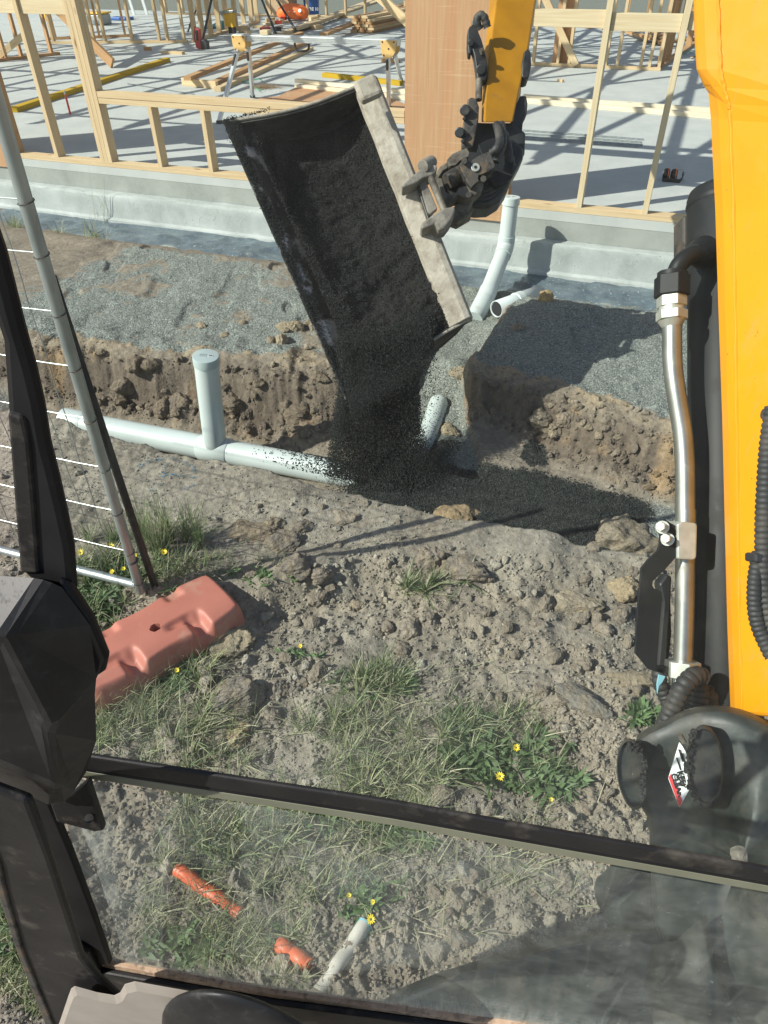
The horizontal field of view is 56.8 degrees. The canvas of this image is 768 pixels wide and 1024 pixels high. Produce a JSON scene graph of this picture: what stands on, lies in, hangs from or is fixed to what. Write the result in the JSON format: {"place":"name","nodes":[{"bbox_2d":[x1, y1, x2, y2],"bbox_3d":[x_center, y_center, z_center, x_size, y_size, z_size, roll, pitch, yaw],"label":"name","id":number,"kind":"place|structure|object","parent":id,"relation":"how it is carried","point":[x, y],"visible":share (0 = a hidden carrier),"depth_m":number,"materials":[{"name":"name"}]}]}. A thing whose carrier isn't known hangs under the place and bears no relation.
{"place":"outdoors","nodes":[
{"label":"outdoors","id":0,"kind":"place"},
{"bbox_2d":[194,26,209,48],"bbox_3d":[-3.087,-7.979,11.944,0.267,0.323,0.096,11,41,14],"label":"nail gun","id":1,"kind":"object","parent":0,"point":[200,43],"visible":1,"depth_m":11.95,"materials":[{"name":"plastic"}]},
{"bbox_2d":[219,8,236,33],"bbox_3d":[-3.029,-9.526,13.774,0.367,0.399,0.160,13,41,17],"label":"power saw","id":2,"kind":"object","parent":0,"point":[228,16],"visible":0.94,"depth_m":13.71,"materials":[{"name":"plastic"}]},
{"bbox_2d":[324,292,438,491],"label":"falling gravel","id":3,"kind":"structure","parent":0,"point":[345,416],"depth_m":3.16,"materials":[{"name":"gravel"}]},
{"bbox_2d":[263,366,500,481],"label":"flying gravel","id":4,"kind":"structure","parent":0,"point":[392,432],"depth_m":3.14,"materials":[{"name":"gravel"}]},
{"bbox_2d":[0,0,767,1023],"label":"ground","id":5,"kind":"structure","parent":0,"point":[72,256],"depth_m":2.94,"materials":[{"name":"soil"}]},
{"bbox_2d":[0,84,144,594],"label":"temporary fence","id":6,"kind":"object","parent":5,"relation":"on","point":[19,179],"visible":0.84,"depth_m":1.87,"materials":[{"name":"grey metal"}]},
{"bbox_2d":[55,275,157,589],"bbox_3d":[-0.857,-0.137,2.256,0.060,1.248,0.026,11,41,14],"label":"star picket","id":7,"kind":"object","parent":5,"relation":"on","point":[123,491],"visible":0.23,"depth_m":2.25,"materials":[{"name":"black metal"}]},
{"bbox_2d":[110,376,133,395],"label":"soil clod","id":8,"kind":"object","parent":5,"relation":"on","point":[122,385],"visible":0.96,"depth_m":3.88,"materials":[{"name":"soil"}]},
{"bbox_2d":[124,354,143,373],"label":"soil clod","id":9,"kind":"object","parent":5,"relation":"on","point":[132,364],"visible":0.91,"depth_m":3.81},
{"bbox_2d":[139,358,161,373],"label":"soil clod","id":10,"kind":"object","parent":5,"relation":"on","point":[150,365],"visible":0.99,"depth_m":3.80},
{"bbox_2d":[152,396,168,418],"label":"soil clod","id":11,"kind":"object","parent":5,"relation":"on","point":[160,407],"visible":0.77,"depth_m":3.84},
{"bbox_2d":[95,576,245,713],"bbox_3d":[-0.769,0.438,2.418,0.571,0.156,0.271,-30,48,-31],"label":"fence block","id":12,"kind":"object","parent":5,"relation":"on","point":[204,610],"depth_m":2.36,"materials":[{"name":"red plastic"}]},
{"bbox_2d":[168,392,190,409],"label":"soil clod","id":13,"kind":"object","parent":5,"relation":"on","point":[178,400],"visible":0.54,"depth_m":3.84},
{"bbox_2d":[172,862,243,920],"bbox_3d":[-0.453,0.979,1.833,0.209,0.063,0.036,20,43,23],"label":"orange conduit","id":14,"kind":"object","parent":5,"relation":"on","point":[181,868],"visible":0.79,"depth_m":1.83,"materials":[{"name":"plastic"}]},
{"bbox_2d":[56,408,367,485],"bbox_3d":[-0.873,-0.321,3.588,1.774,0.136,0.136,12,41,15],"label":"drain pipe","id":15,"kind":"object","parent":5,"relation":"on","point":[170,440],"visible":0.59,"depth_m":3.52,"materials":[{"name":"plastic"}]},
{"bbox_2d":[192,349,232,461],"bbox_3d":[-0.838,-0.492,3.416,0.208,0.616,0.156,12,41,15],"label":"capped riser","id":16,"kind":"object","parent":15,"relation":"on","point":[211,441],"visible":0.91,"depth_m":3.35,"materials":[{"name":"plastic"}]},
{"bbox_2d":[252,444,367,479],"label":"gravel on pipe","id":17,"kind":"structure","parent":15,"relation":"on","point":[317,456],"depth_m":3.40,"materials":[{"name":"gravel"}]},
{"bbox_2d":[208,623,255,658],"bbox_3d":[-0.534,0.456,2.462,0.175,0.099,0.131,-15,41,-16],"label":"soil clod","id":18,"kind":"object","parent":5,"relation":"on","point":[236,640],"visible":0.66,"depth_m":2.42,"materials":[{"name":"soil"}]},
{"bbox_2d":[222,392,244,415],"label":"soil clod","id":19,"kind":"object","parent":5,"relation":"on","point":[233,404],"visible":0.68,"depth_m":3.78,"materials":[{"name":"soil"}]},
{"bbox_2d":[206,676,265,716],"bbox_3d":[-0.481,0.598,2.287,0.160,0.122,0.175,26,46,29],"label":"soil clod","id":20,"kind":"object","parent":5,"relation":"on","point":[235,687],"visible":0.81,"depth_m":2.25,"materials":[{"name":"soil"}]},
{"bbox_2d":[221,721,250,748],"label":"soil clod","id":21,"kind":"object","parent":5,"relation":"on","point":[240,741],"visible":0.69,"depth_m":2.18,"materials":[{"name":"soil"}]},
{"bbox_2d":[227,519,279,542],"bbox_3d":[-0.523,0.087,2.849,0.214,0.098,0.132,-1,39,0],"label":"soil clod","id":22,"kind":"object","parent":5,"relation":"on","point":[243,530],"visible":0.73,"depth_m":2.81,"materials":[{"name":"soil"}]},
{"bbox_2d":[263,705,280,720],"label":"soil clod","id":23,"kind":"object","parent":5,"relation":"on","point":[272,708],"visible":0.92,"depth_m":2.23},
{"bbox_2d":[264,678,295,700],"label":"soil clod","id":24,"kind":"object","parent":5,"relation":"on","point":[276,687],"visible":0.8,"depth_m":2.32,"materials":[{"name":"soil"}]},
{"bbox_2d":[264,529,302,553],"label":"soil clod","id":25,"kind":"object","parent":5,"relation":"on","point":[281,540],"visible":0.84,"depth_m":2.78,"materials":[{"name":"soil"}]},
{"bbox_2d":[275,321,304,332],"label":"soil clod","id":26,"kind":"object","parent":5,"relation":"on","point":[294,326],"visible":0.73,"depth_m":4.11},
{"bbox_2d":[277,551,310,581],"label":"soil clod","id":27,"kind":"object","parent":5,"relation":"on","point":[298,569],"visible":0.96,"depth_m":2.61,"materials":[{"name":"soil"}]},
{"bbox_2d":[274,937,314,971],"bbox_3d":[-0.211,1.064,1.701,0.115,0.049,0.038,22,44,25],"label":"orange conduit","id":28,"kind":"object","parent":5,"relation":"on","point":[289,949],"visible":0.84,"depth_m":1.69,"materials":[{"name":"plastic"}]},
{"bbox_2d":[283,403,309,424],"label":"soil clod","id":29,"kind":"object","parent":5,"relation":"on","point":[295,412],"visible":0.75,"depth_m":3.72,"materials":[{"name":"soil"}]},
{"bbox_2d":[290,519,314,533],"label":"soil clod","id":30,"kind":"object","parent":5,"relation":"on","point":[302,526],"visible":0.71,"depth_m":2.84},
{"bbox_2d":[307,661,328,682],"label":"soil clod","id":31,"kind":"object","parent":5,"relation":"on","point":[315,675],"visible":0.96,"depth_m":2.35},
{"bbox_2d":[308,567,333,584],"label":"soil clod","id":32,"kind":"object","parent":5,"relation":"on","point":[320,576],"visible":0.94,"depth_m":2.61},
{"bbox_2d":[0,162,656,1022],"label":"grass","id":33,"kind":"structure","parent":5,"relation":"on","point":[230,838],"depth_m":2.05,"materials":[{"name":"green plant"}]},
{"bbox_2d":[0,552,660,973],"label":"leafy weeds","id":34,"kind":"object","parent":5,"relation":"on","point":[566,784],"visible":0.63,"depth_m":2.06,"materials":[{"name":"green plant"}]},
{"bbox_2d":[0,327,674,996],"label":"loose rubble","id":35,"kind":"object","parent":5,"relation":"on","point":[436,951],"visible":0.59,"depth_m":2.27,"materials":[{"name":"soil"}]},
{"bbox_2d":[314,917,371,992],"bbox_3d":[-0.098,1.062,1.693,0.037,0.043,0.189,24,45,27],"label":"old pipe","id":36,"kind":"object","parent":5,"relation":"on","point":[358,934],"visible":0.86,"depth_m":1.69,"materials":[{"name":"white plastic"}]},
{"bbox_2d":[0,208,686,311],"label":"plastic sheet","id":37,"kind":"object","parent":5,"relation":"on","point":[601,293],"visible":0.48,"depth_m":5.55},
{"bbox_2d":[333,509,359,525],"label":"soil clod","id":38,"kind":"object","parent":5,"relation":"on","point":[344,517],"visible":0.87,"depth_m":2.89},
{"bbox_2d":[0,9,713,289],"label":"concrete slab","id":39,"kind":"structure","parent":5,"relation":"on","point":[588,248],"depth_m":6.45,"materials":[{"name":"concrete"}]},
{"bbox_2d":[0,71,23,166],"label":"corner post","id":40,"kind":"object","parent":39,"relation":"on","point":[18,139],"visible":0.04,"depth_m":6.17,"materials":[{"name":"brown wood"}]},
{"bbox_2d":[0,13,59,61],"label":"wall frame","id":41,"kind":"object","parent":39,"relation":"on","point":[18,47],"visible":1,"depth_m":11.26,"materials":[{"name":"brown wood"}]},
{"bbox_2d":[0,33,22,57],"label":"timber brace","id":42,"kind":"object","parent":41,"relation":"attached to","point":[13,43],"visible":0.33,"depth_m":11.04,"materials":[{"name":"brown wood"}]},
{"bbox_2d":[56,14,114,67],"bbox_3d":[-5.375,-7.915,10.297,3.262,2.354,0.045,19,43,23],"label":"timber brace","id":43,"kind":"object","parent":39,"relation":"on","point":[104,55],"visible":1,"depth_m":10.36,"materials":[{"name":"brown wood"}]},
{"bbox_2d":[11,58,170,111],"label":"yellow beam","id":44,"kind":"structure","parent":39,"relation":"on","point":[26,105],"depth_m":8.96,"materials":[{"name":"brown wood"}]},
{"bbox_2d":[49,0,133,39],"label":"wall frame","id":45,"kind":"object","parent":39,"relation":"on","point":[97,28],"visible":0.57,"depth_m":13.36,"materials":[{"name":"brown wood"}]},
{"bbox_2d":[85,11,111,24],"bbox_3d":[-6.238,-10.760,15.469,0.520,0.227,0.360,13,41,17],"label":"storage tub","id":46,"kind":"object","parent":39,"relation":"on","point":[106,17],"visible":0.6,"depth_m":15.38,"materials":[{"name":"plastic"}]},
{"bbox_2d":[45,0,187,43],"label":"wall frame","id":47,"kind":"object","parent":39,"relation":"on","point":[104,40],"visible":0.82,"depth_m":12.65,"materials":[{"name":"brown wood"}]},
{"bbox_2d":[181,77,217,88],"bbox_3d":[-2.347,-5.457,9.038,0.617,0.085,0.045,23,45,26],"label":"timber block","id":48,"kind":"object","parent":39,"relation":"on","point":[208,84],"depth_m":9.00,"materials":[{"name":"brown wood"}]},
{"bbox_2d":[183,32,303,80],"bbox_3d":[-1.977,-7.019,10.828,0.100,0.045,5.072,7,40,9],"label":"timber length","id":49,"kind":"object","parent":48,"relation":"on","point":[206,70],"visible":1,"depth_m":9.86,"materials":[{"name":"brown wood"}]},
{"bbox_2d":[0,0,404,180],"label":"wall frame","id":50,"kind":"object","parent":39,"relation":"on","point":[98,98],"visible":0.7,"depth_m":5.59,"materials":[{"name":"brown wood"}]},
{"bbox_2d":[187,0,259,41],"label":"wall frame","id":51,"kind":"object","parent":39,"relation":"on","point":[220,31],"visible":0.77,"depth_m":13.60,"materials":[{"name":"brown wood"}]},
{"bbox_2d":[186,0,297,39],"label":"black tripod","id":52,"kind":"object","parent":39,"relation":"on","point":[266,11],"visible":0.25,"depth_m":13.14,"materials":[{"name":"metal"}]},
{"bbox_2d":[212,43,307,84],"bbox_3d":[-1.779,-6.875,10.791,0.100,0.045,4.721,7,40,9],"label":"timber length","id":53,"kind":"object","parent":39,"relation":"on","point":[244,69],"visible":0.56,"depth_m":10.53,"materials":[{"name":"brown wood"}]},
{"bbox_2d":[214,47,313,91],"bbox_3d":[-1.637,-6.463,10.286,0.090,0.045,3.983,7,40,10],"label":"timber length","id":54,"kind":"object","parent":39,"relation":"on","point":[245,77],"visible":0.8,"depth_m":10.00,"materials":[{"name":"brown wood"}]},
{"bbox_2d":[265,0,296,13],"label":"cardboard box","id":55,"kind":"object","parent":39,"relation":"on","point":[274,5],"visible":0.28,"depth_m":16.45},
{"bbox_2d":[163,0,404,17],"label":"wall frame","id":56,"kind":"object","parent":39,"relation":"on","point":[345,15],"visible":0.27,"depth_m":16.41,"materials":[{"name":"brown wood"}]},
{"bbox_2d":[277,3,307,19],"bbox_3d":[-2.019,-11.001,15.606,0.746,0.301,0.298,13,41,17],"label":"orange bag","id":57,"kind":"object","parent":39,"relation":"on","point":[295,11],"visible":0.97,"depth_m":15.49,"materials":[{"name":"plastic"}]},
{"bbox_2d":[216,33,402,123],"bbox_3d":[-0.742,-5.088,8.075,1.999,0.706,2.578,-1,39,0],"label":"work stand","id":58,"kind":"object","parent":39,"relation":"on","point":[390,47],"visible":1,"depth_m":7.26,"materials":[{"name":"metal"}]},
{"bbox_2d":[274,0,373,34],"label":"timber length","id":59,"kind":"object","parent":39,"relation":"on","point":[290,29],"visible":0.26,"depth_m":16.02,"materials":[{"name":"brown wood"}]},
{"bbox_2d":[292,0,377,29],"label":"timber length","id":60,"kind":"object","parent":59,"relation":"on","point":[323,19],"visible":0.95,"depth_m":15.41,"materials":[{"name":"brown wood"}]},
{"bbox_2d":[319,2,403,35],"bbox_3d":[-0.241,-10.521,15.061,0.160,0.045,6.850,8,40,11],"label":"timber length","id":61,"kind":"object","parent":60,"relation":"on","point":[336,29],"visible":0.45,"depth_m":13.01,"materials":[{"name":"brown wood"}]},
{"bbox_2d":[272,84,404,107],"bbox_3d":[-0.371,-4.775,8.227,2.246,0.012,1.532,17,43,21],"label":"plywood offcut","id":62,"kind":"object","parent":39,"relation":"on","point":[302,94],"visible":0.12,"depth_m":8.41,"materials":[{"name":"wood"}]},
{"bbox_2d":[294,84,404,99],"bbox_3d":[-0.411,-5.075,8.573,1.642,0.040,0.100,23,45,26],"label":"pine board","id":63,"kind":"object","parent":62,"relation":"on","point":[393,96],"visible":0.48,"depth_m":8.67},
{"bbox_2d":[294,78,404,93],"bbox_3d":[-0.417,-5.188,8.646,1.668,0.040,0.090,23,45,26],"label":"pine board","id":64,"kind":"object","parent":63,"relation":"on","point":[337,84],"visible":0.51,"depth_m":8.73,"materials":[{"name":"wood"}]},
{"bbox_2d":[322,72,403,85],"bbox_3d":[-0.293,-5.664,9.284,1.299,0.050,0.090,25,46,28],"label":"yellow board","id":65,"kind":"object","parent":39,"relation":"on","point":[356,78],"visible":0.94,"depth_m":9.32,"materials":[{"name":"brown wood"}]},
{"bbox_2d":[376,0,404,25],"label":"timber brace","id":66,"kind":"object","parent":39,"relation":"on","point":[394,10],"depth_m":11.19,"materials":[{"name":"brown wood"}]},
{"bbox_2d":[404,0,520,221],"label":"plywood wall","id":67,"kind":"structure","parent":39,"relation":"on","point":[440,84],"depth_m":4.67,"materials":[{"name":"brown wood"}]},
{"bbox_2d":[525,137,638,146],"bbox_3d":[1.784,-3.380,6.486,1.058,0.008,0.044,13,41,17],"label":"bar","id":68,"kind":"object","parent":39,"relation":"on","point":[582,142],"visible":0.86,"depth_m":6.48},
{"bbox_2d":[525,133,641,142],"bbox_3d":[1.833,-3.492,6.622,1.108,0.008,0.044,14,42,17],"label":"bar","id":69,"kind":"object","parent":39,"relation":"on","point":[583,137],"visible":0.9,"depth_m":6.62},
{"bbox_2d":[525,135,642,145],"bbox_3d":[1.814,-3.421,6.535,1.101,0.008,0.044,14,41,17],"label":"bar","id":70,"kind":"object","parent":39,"relation":"on","point":[583,140],"visible":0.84,"depth_m":6.54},
{"bbox_2d":[531,0,673,70],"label":"wall frame","id":71,"kind":"object","parent":39,"relation":"on","point":[564,55],"visible":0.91,"depth_m":9.79,"materials":[{"name":"brown wood"}]},
{"bbox_2d":[518,0,693,222],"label":"wall frame","id":72,"kind":"object","parent":39,"relation":"on","point":[608,20],"visible":0.64,"depth_m":4.31,"materials":[{"name":"brown wood"}]},
{"bbox_2d":[527,98,710,118],"bbox_3d":[2.503,-4.324,7.602,2.128,0.045,0.070,19,43,22],"label":"pine board","id":73,"kind":"object","parent":39,"relation":"on","point":[658,111],"visible":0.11,"depth_m":7.56,"materials":[{"name":"wood"}]},
{"bbox_2d":[662,168,684,182],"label":"ear muffs","id":74,"kind":"object","parent":39,"relation":"on","point":[667,174],"visible":1,"depth_m":5.45,"materials":[{"name":"plastic"}]},
{"bbox_2d":[656,0,694,68],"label":"wall frame","id":75,"kind":"object","parent":39,"relation":"on","point":[668,57],"visible":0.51,"depth_m":10.05,"materials":[{"name":"brown wood"}]},
{"bbox_2d":[27,250,686,524],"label":"gravel grains","id":76,"kind":"object","parent":5,"relation":"on","point":[644,391],"visible":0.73,"depth_m":4.07},
{"bbox_2d":[0,0,767,1023],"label":"excavator","id":77,"kind":"object","parent":5,"relation":"on","point":[682,900],"visible":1,"depth_m":1.07,"materials":[{"name":"yellow metal"}]},
{"bbox_2d":[224,74,472,398],"bbox_3d":[-0.140,-1.261,3.187,0.702,1.145,1.129,-22,44,-24],"label":"digger bucket","id":78,"kind":"object","parent":77,"relation":"attached to","point":[427,229],"visible":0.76,"depth_m":3.12,"materials":[{"name":"metal"}]},
{"bbox_2d":[222,106,449,399],"bbox_3d":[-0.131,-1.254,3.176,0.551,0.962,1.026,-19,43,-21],"label":"black gravel","id":79,"kind":"structure","parent":78,"relation":"in","point":[324,178],"depth_m":3.22,"materials":[{"name":"gravel"}]},
{"bbox_2d":[67,784,763,1023],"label":"window pane","id":80,"kind":"structure","parent":77,"relation":"in","point":[76,840],"depth_m":0.88,"materials":[{"name":"clear glass"}]},
{"bbox_2d":[323,455,472,499],"bbox_3d":[0.070,-0.167,3.297,0.799,0.210,0.493,-1,39,0],"label":"gravel heap","id":81,"kind":"object","parent":5,"relation":"on","point":[394,485],"visible":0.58,"depth_m":3.23,"materials":[{"name":"gravel"}]},
{"bbox_2d":[393,641,411,656],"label":"soil clod","id":82,"kind":"object","parent":5,"relation":"on","point":[402,648],"visible":0.98,"depth_m":2.44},
{"bbox_2d":[400,616,419,640],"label":"soil clod","id":83,"kind":"object","parent":5,"relation":"on","point":[410,627],"visible":0.98,"depth_m":2.49,"materials":[{"name":"soil"}]},
{"bbox_2d":[414,395,447,454],"bbox_3d":[0.227,-0.427,3.724,0.120,0.162,0.549,12,41,16],"label":"branch bend","id":84,"kind":"object","parent":5,"relation":"on","point":[437,408],"visible":0.59,"depth_m":3.74,"materials":[{"name":"plastic"}]},
{"bbox_2d":[417,545,445,571],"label":"soil clod","id":85,"kind":"object","parent":5,"relation":"on","point":[426,553],"visible":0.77,"depth_m":2.70,"materials":[{"name":"soil"}]},
{"bbox_2d":[431,784,454,805],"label":"soil clod","id":86,"kind":"object","parent":5,"relation":"on","point":[447,791],"visible":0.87,"depth_m":1.98,"materials":[{"name":"soil"}]},
{"bbox_2d":[434,908,454,927],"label":"soil clod","id":87,"kind":"object","parent":5,"relation":"on","point":[449,912],"visible":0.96,"depth_m":1.76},
{"bbox_2d":[440,422,459,435],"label":"soil clod","id":88,"kind":"object","parent":5,"relation":"on","point":[448,426],"visible":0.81,"depth_m":3.69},
{"bbox_2d":[445,887,467,912],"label":"soil clod","id":89,"kind":"object","parent":5,"relation":"on","point":[456,903],"visible":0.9,"depth_m":1.78,"materials":[{"name":"soil"}]},
{"bbox_2d":[433,504,480,520],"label":"soil clod","id":90,"kind":"object","parent":5,"relation":"on","point":[465,512],"visible":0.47,"depth_m":3.08,"materials":[{"name":"soil"}]},
{"bbox_2d":[444,925,470,950],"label":"soil clod","id":91,"kind":"object","parent":5,"relation":"on","point":[461,940],"visible":0.94,"depth_m":1.71,"materials":[{"name":"soil"}]},
{"bbox_2d":[438,553,489,581],"bbox_3d":[0.300,0.221,2.699,0.190,0.109,0.139,-1,39,0],"label":"soil clod","id":92,"kind":"object","parent":5,"relation":"on","point":[459,563],"visible":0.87,"depth_m":2.66,"materials":[{"name":"soil"}]},
{"bbox_2d":[459,867,478,883],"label":"soil clod","id":93,"kind":"object","parent":5,"relation":"on","point":[472,876],"visible":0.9,"depth_m":1.82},
{"bbox_2d":[470,195,519,320],"bbox_3d":[0.724,-1.649,4.639,0.132,0.592,0.854,13,41,16],"label":"drain riser","id":94,"kind":"object","parent":5,"relation":"on","point":[485,297],"visible":0.95,"depth_m":4.71,"materials":[{"name":"plastic"}]},
{"bbox_2d":[361,439,654,545],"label":"black gravel","id":95,"kind":"structure","parent":5,"relation":"on","point":[502,514],"depth_m":3.18,"materials":[{"name":"gravel"}]},
{"bbox_2d":[490,285,543,317],"bbox_3d":[0.855,-1.342,4.520,0.405,0.117,0.116,-28,46,-29],"label":"stub pipe","id":96,"kind":"object","parent":5,"relation":"on","point":[498,307],"visible":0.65,"depth_m":4.45,"materials":[{"name":"grey plastic"}]},
{"bbox_2d":[529,407,552,430],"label":"soil clod","id":97,"kind":"object","parent":5,"relation":"on","point":[540,418],"visible":0.95,"depth_m":3.46,"materials":[{"name":"soil"}]},
{"bbox_2d":[538,594,555,612],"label":"soil clod","id":98,"kind":"object","parent":5,"relation":"on","point":[546,603],"visible":1,"depth_m":2.54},
{"bbox_2d":[547,646,563,664],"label":"soil clod","id":99,"kind":"object","parent":5,"relation":"on","point":[555,654],"visible":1,"depth_m":2.38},
{"bbox_2d":[556,411,573,427],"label":"soil clod","id":100,"kind":"object","parent":5,"relation":"on","point":[564,418],"visible":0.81,"depth_m":3.42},
{"bbox_2d":[556,869,574,893],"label":"soil clod","id":101,"kind":"object","parent":5,"relation":"on","point":[567,886],"visible":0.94,"depth_m":1.81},
{"bbox_2d":[552,589,604,614],"bbox_3d":[0.693,0.346,2.592,0.210,0.111,0.134,13,41,16],"label":"soil clod","id":102,"kind":"object","parent":5,"relation":"on","point":[570,602],"visible":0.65,"depth_m":2.55,"materials":[{"name":"soil"}]},
{"bbox_2d":[555,681,613,719],"bbox_3d":[0.627,0.599,2.241,0.112,0.069,0.197,-20,43,-21],"label":"soil clod","id":103,"kind":"object","parent":5,"relation":"on","point":[578,697],"visible":0.86,"depth_m":2.21,"materials":[{"name":"soil"}]},
{"bbox_2d":[593,622,614,635],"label":"soil clod","id":104,"kind":"object","parent":5,"relation":"on","point":[605,628],"visible":1,"depth_m":2.46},
{"bbox_2d":[610,604,631,624],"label":"soil clod","id":105,"kind":"object","parent":5,"relation":"on","point":[620,614],"visible":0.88,"depth_m":2.52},
{"bbox_2d":[607,575,638,602],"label":"soil clod","id":106,"kind":"object","parent":5,"relation":"on","point":[623,589],"visible":0.89,"depth_m":2.59,"materials":[{"name":"soil"}]},
{"bbox_2d":[595,513,658,554],"bbox_3d":[1.038,0.118,3.029,0.308,0.197,0.249,-1,39,0],"label":"soil clod","id":107,"kind":"object","parent":5,"relation":"on","point":[625,533],"visible":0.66,"depth_m":2.95,"materials":[{"name":"soil"}]},
{"bbox_2d":[603,671,652,692],"bbox_3d":[0.819,0.566,2.339,0.213,0.106,0.130,-1,39,0],"label":"soil clod","id":108,"kind":"object","parent":5,"relation":"on","point":[630,678],"visible":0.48,"depth_m":2.30,"materials":[{"name":"soil"}]},
{"bbox_2d":[522,129,643,139],"bbox_3d":[1.867,-3.571,6.718,1.145,0.008,0.044,15,42,18],"label":"bar","id":109,"kind":"object","parent":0,"point":[583,134],"visible":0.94,"depth_m":6.71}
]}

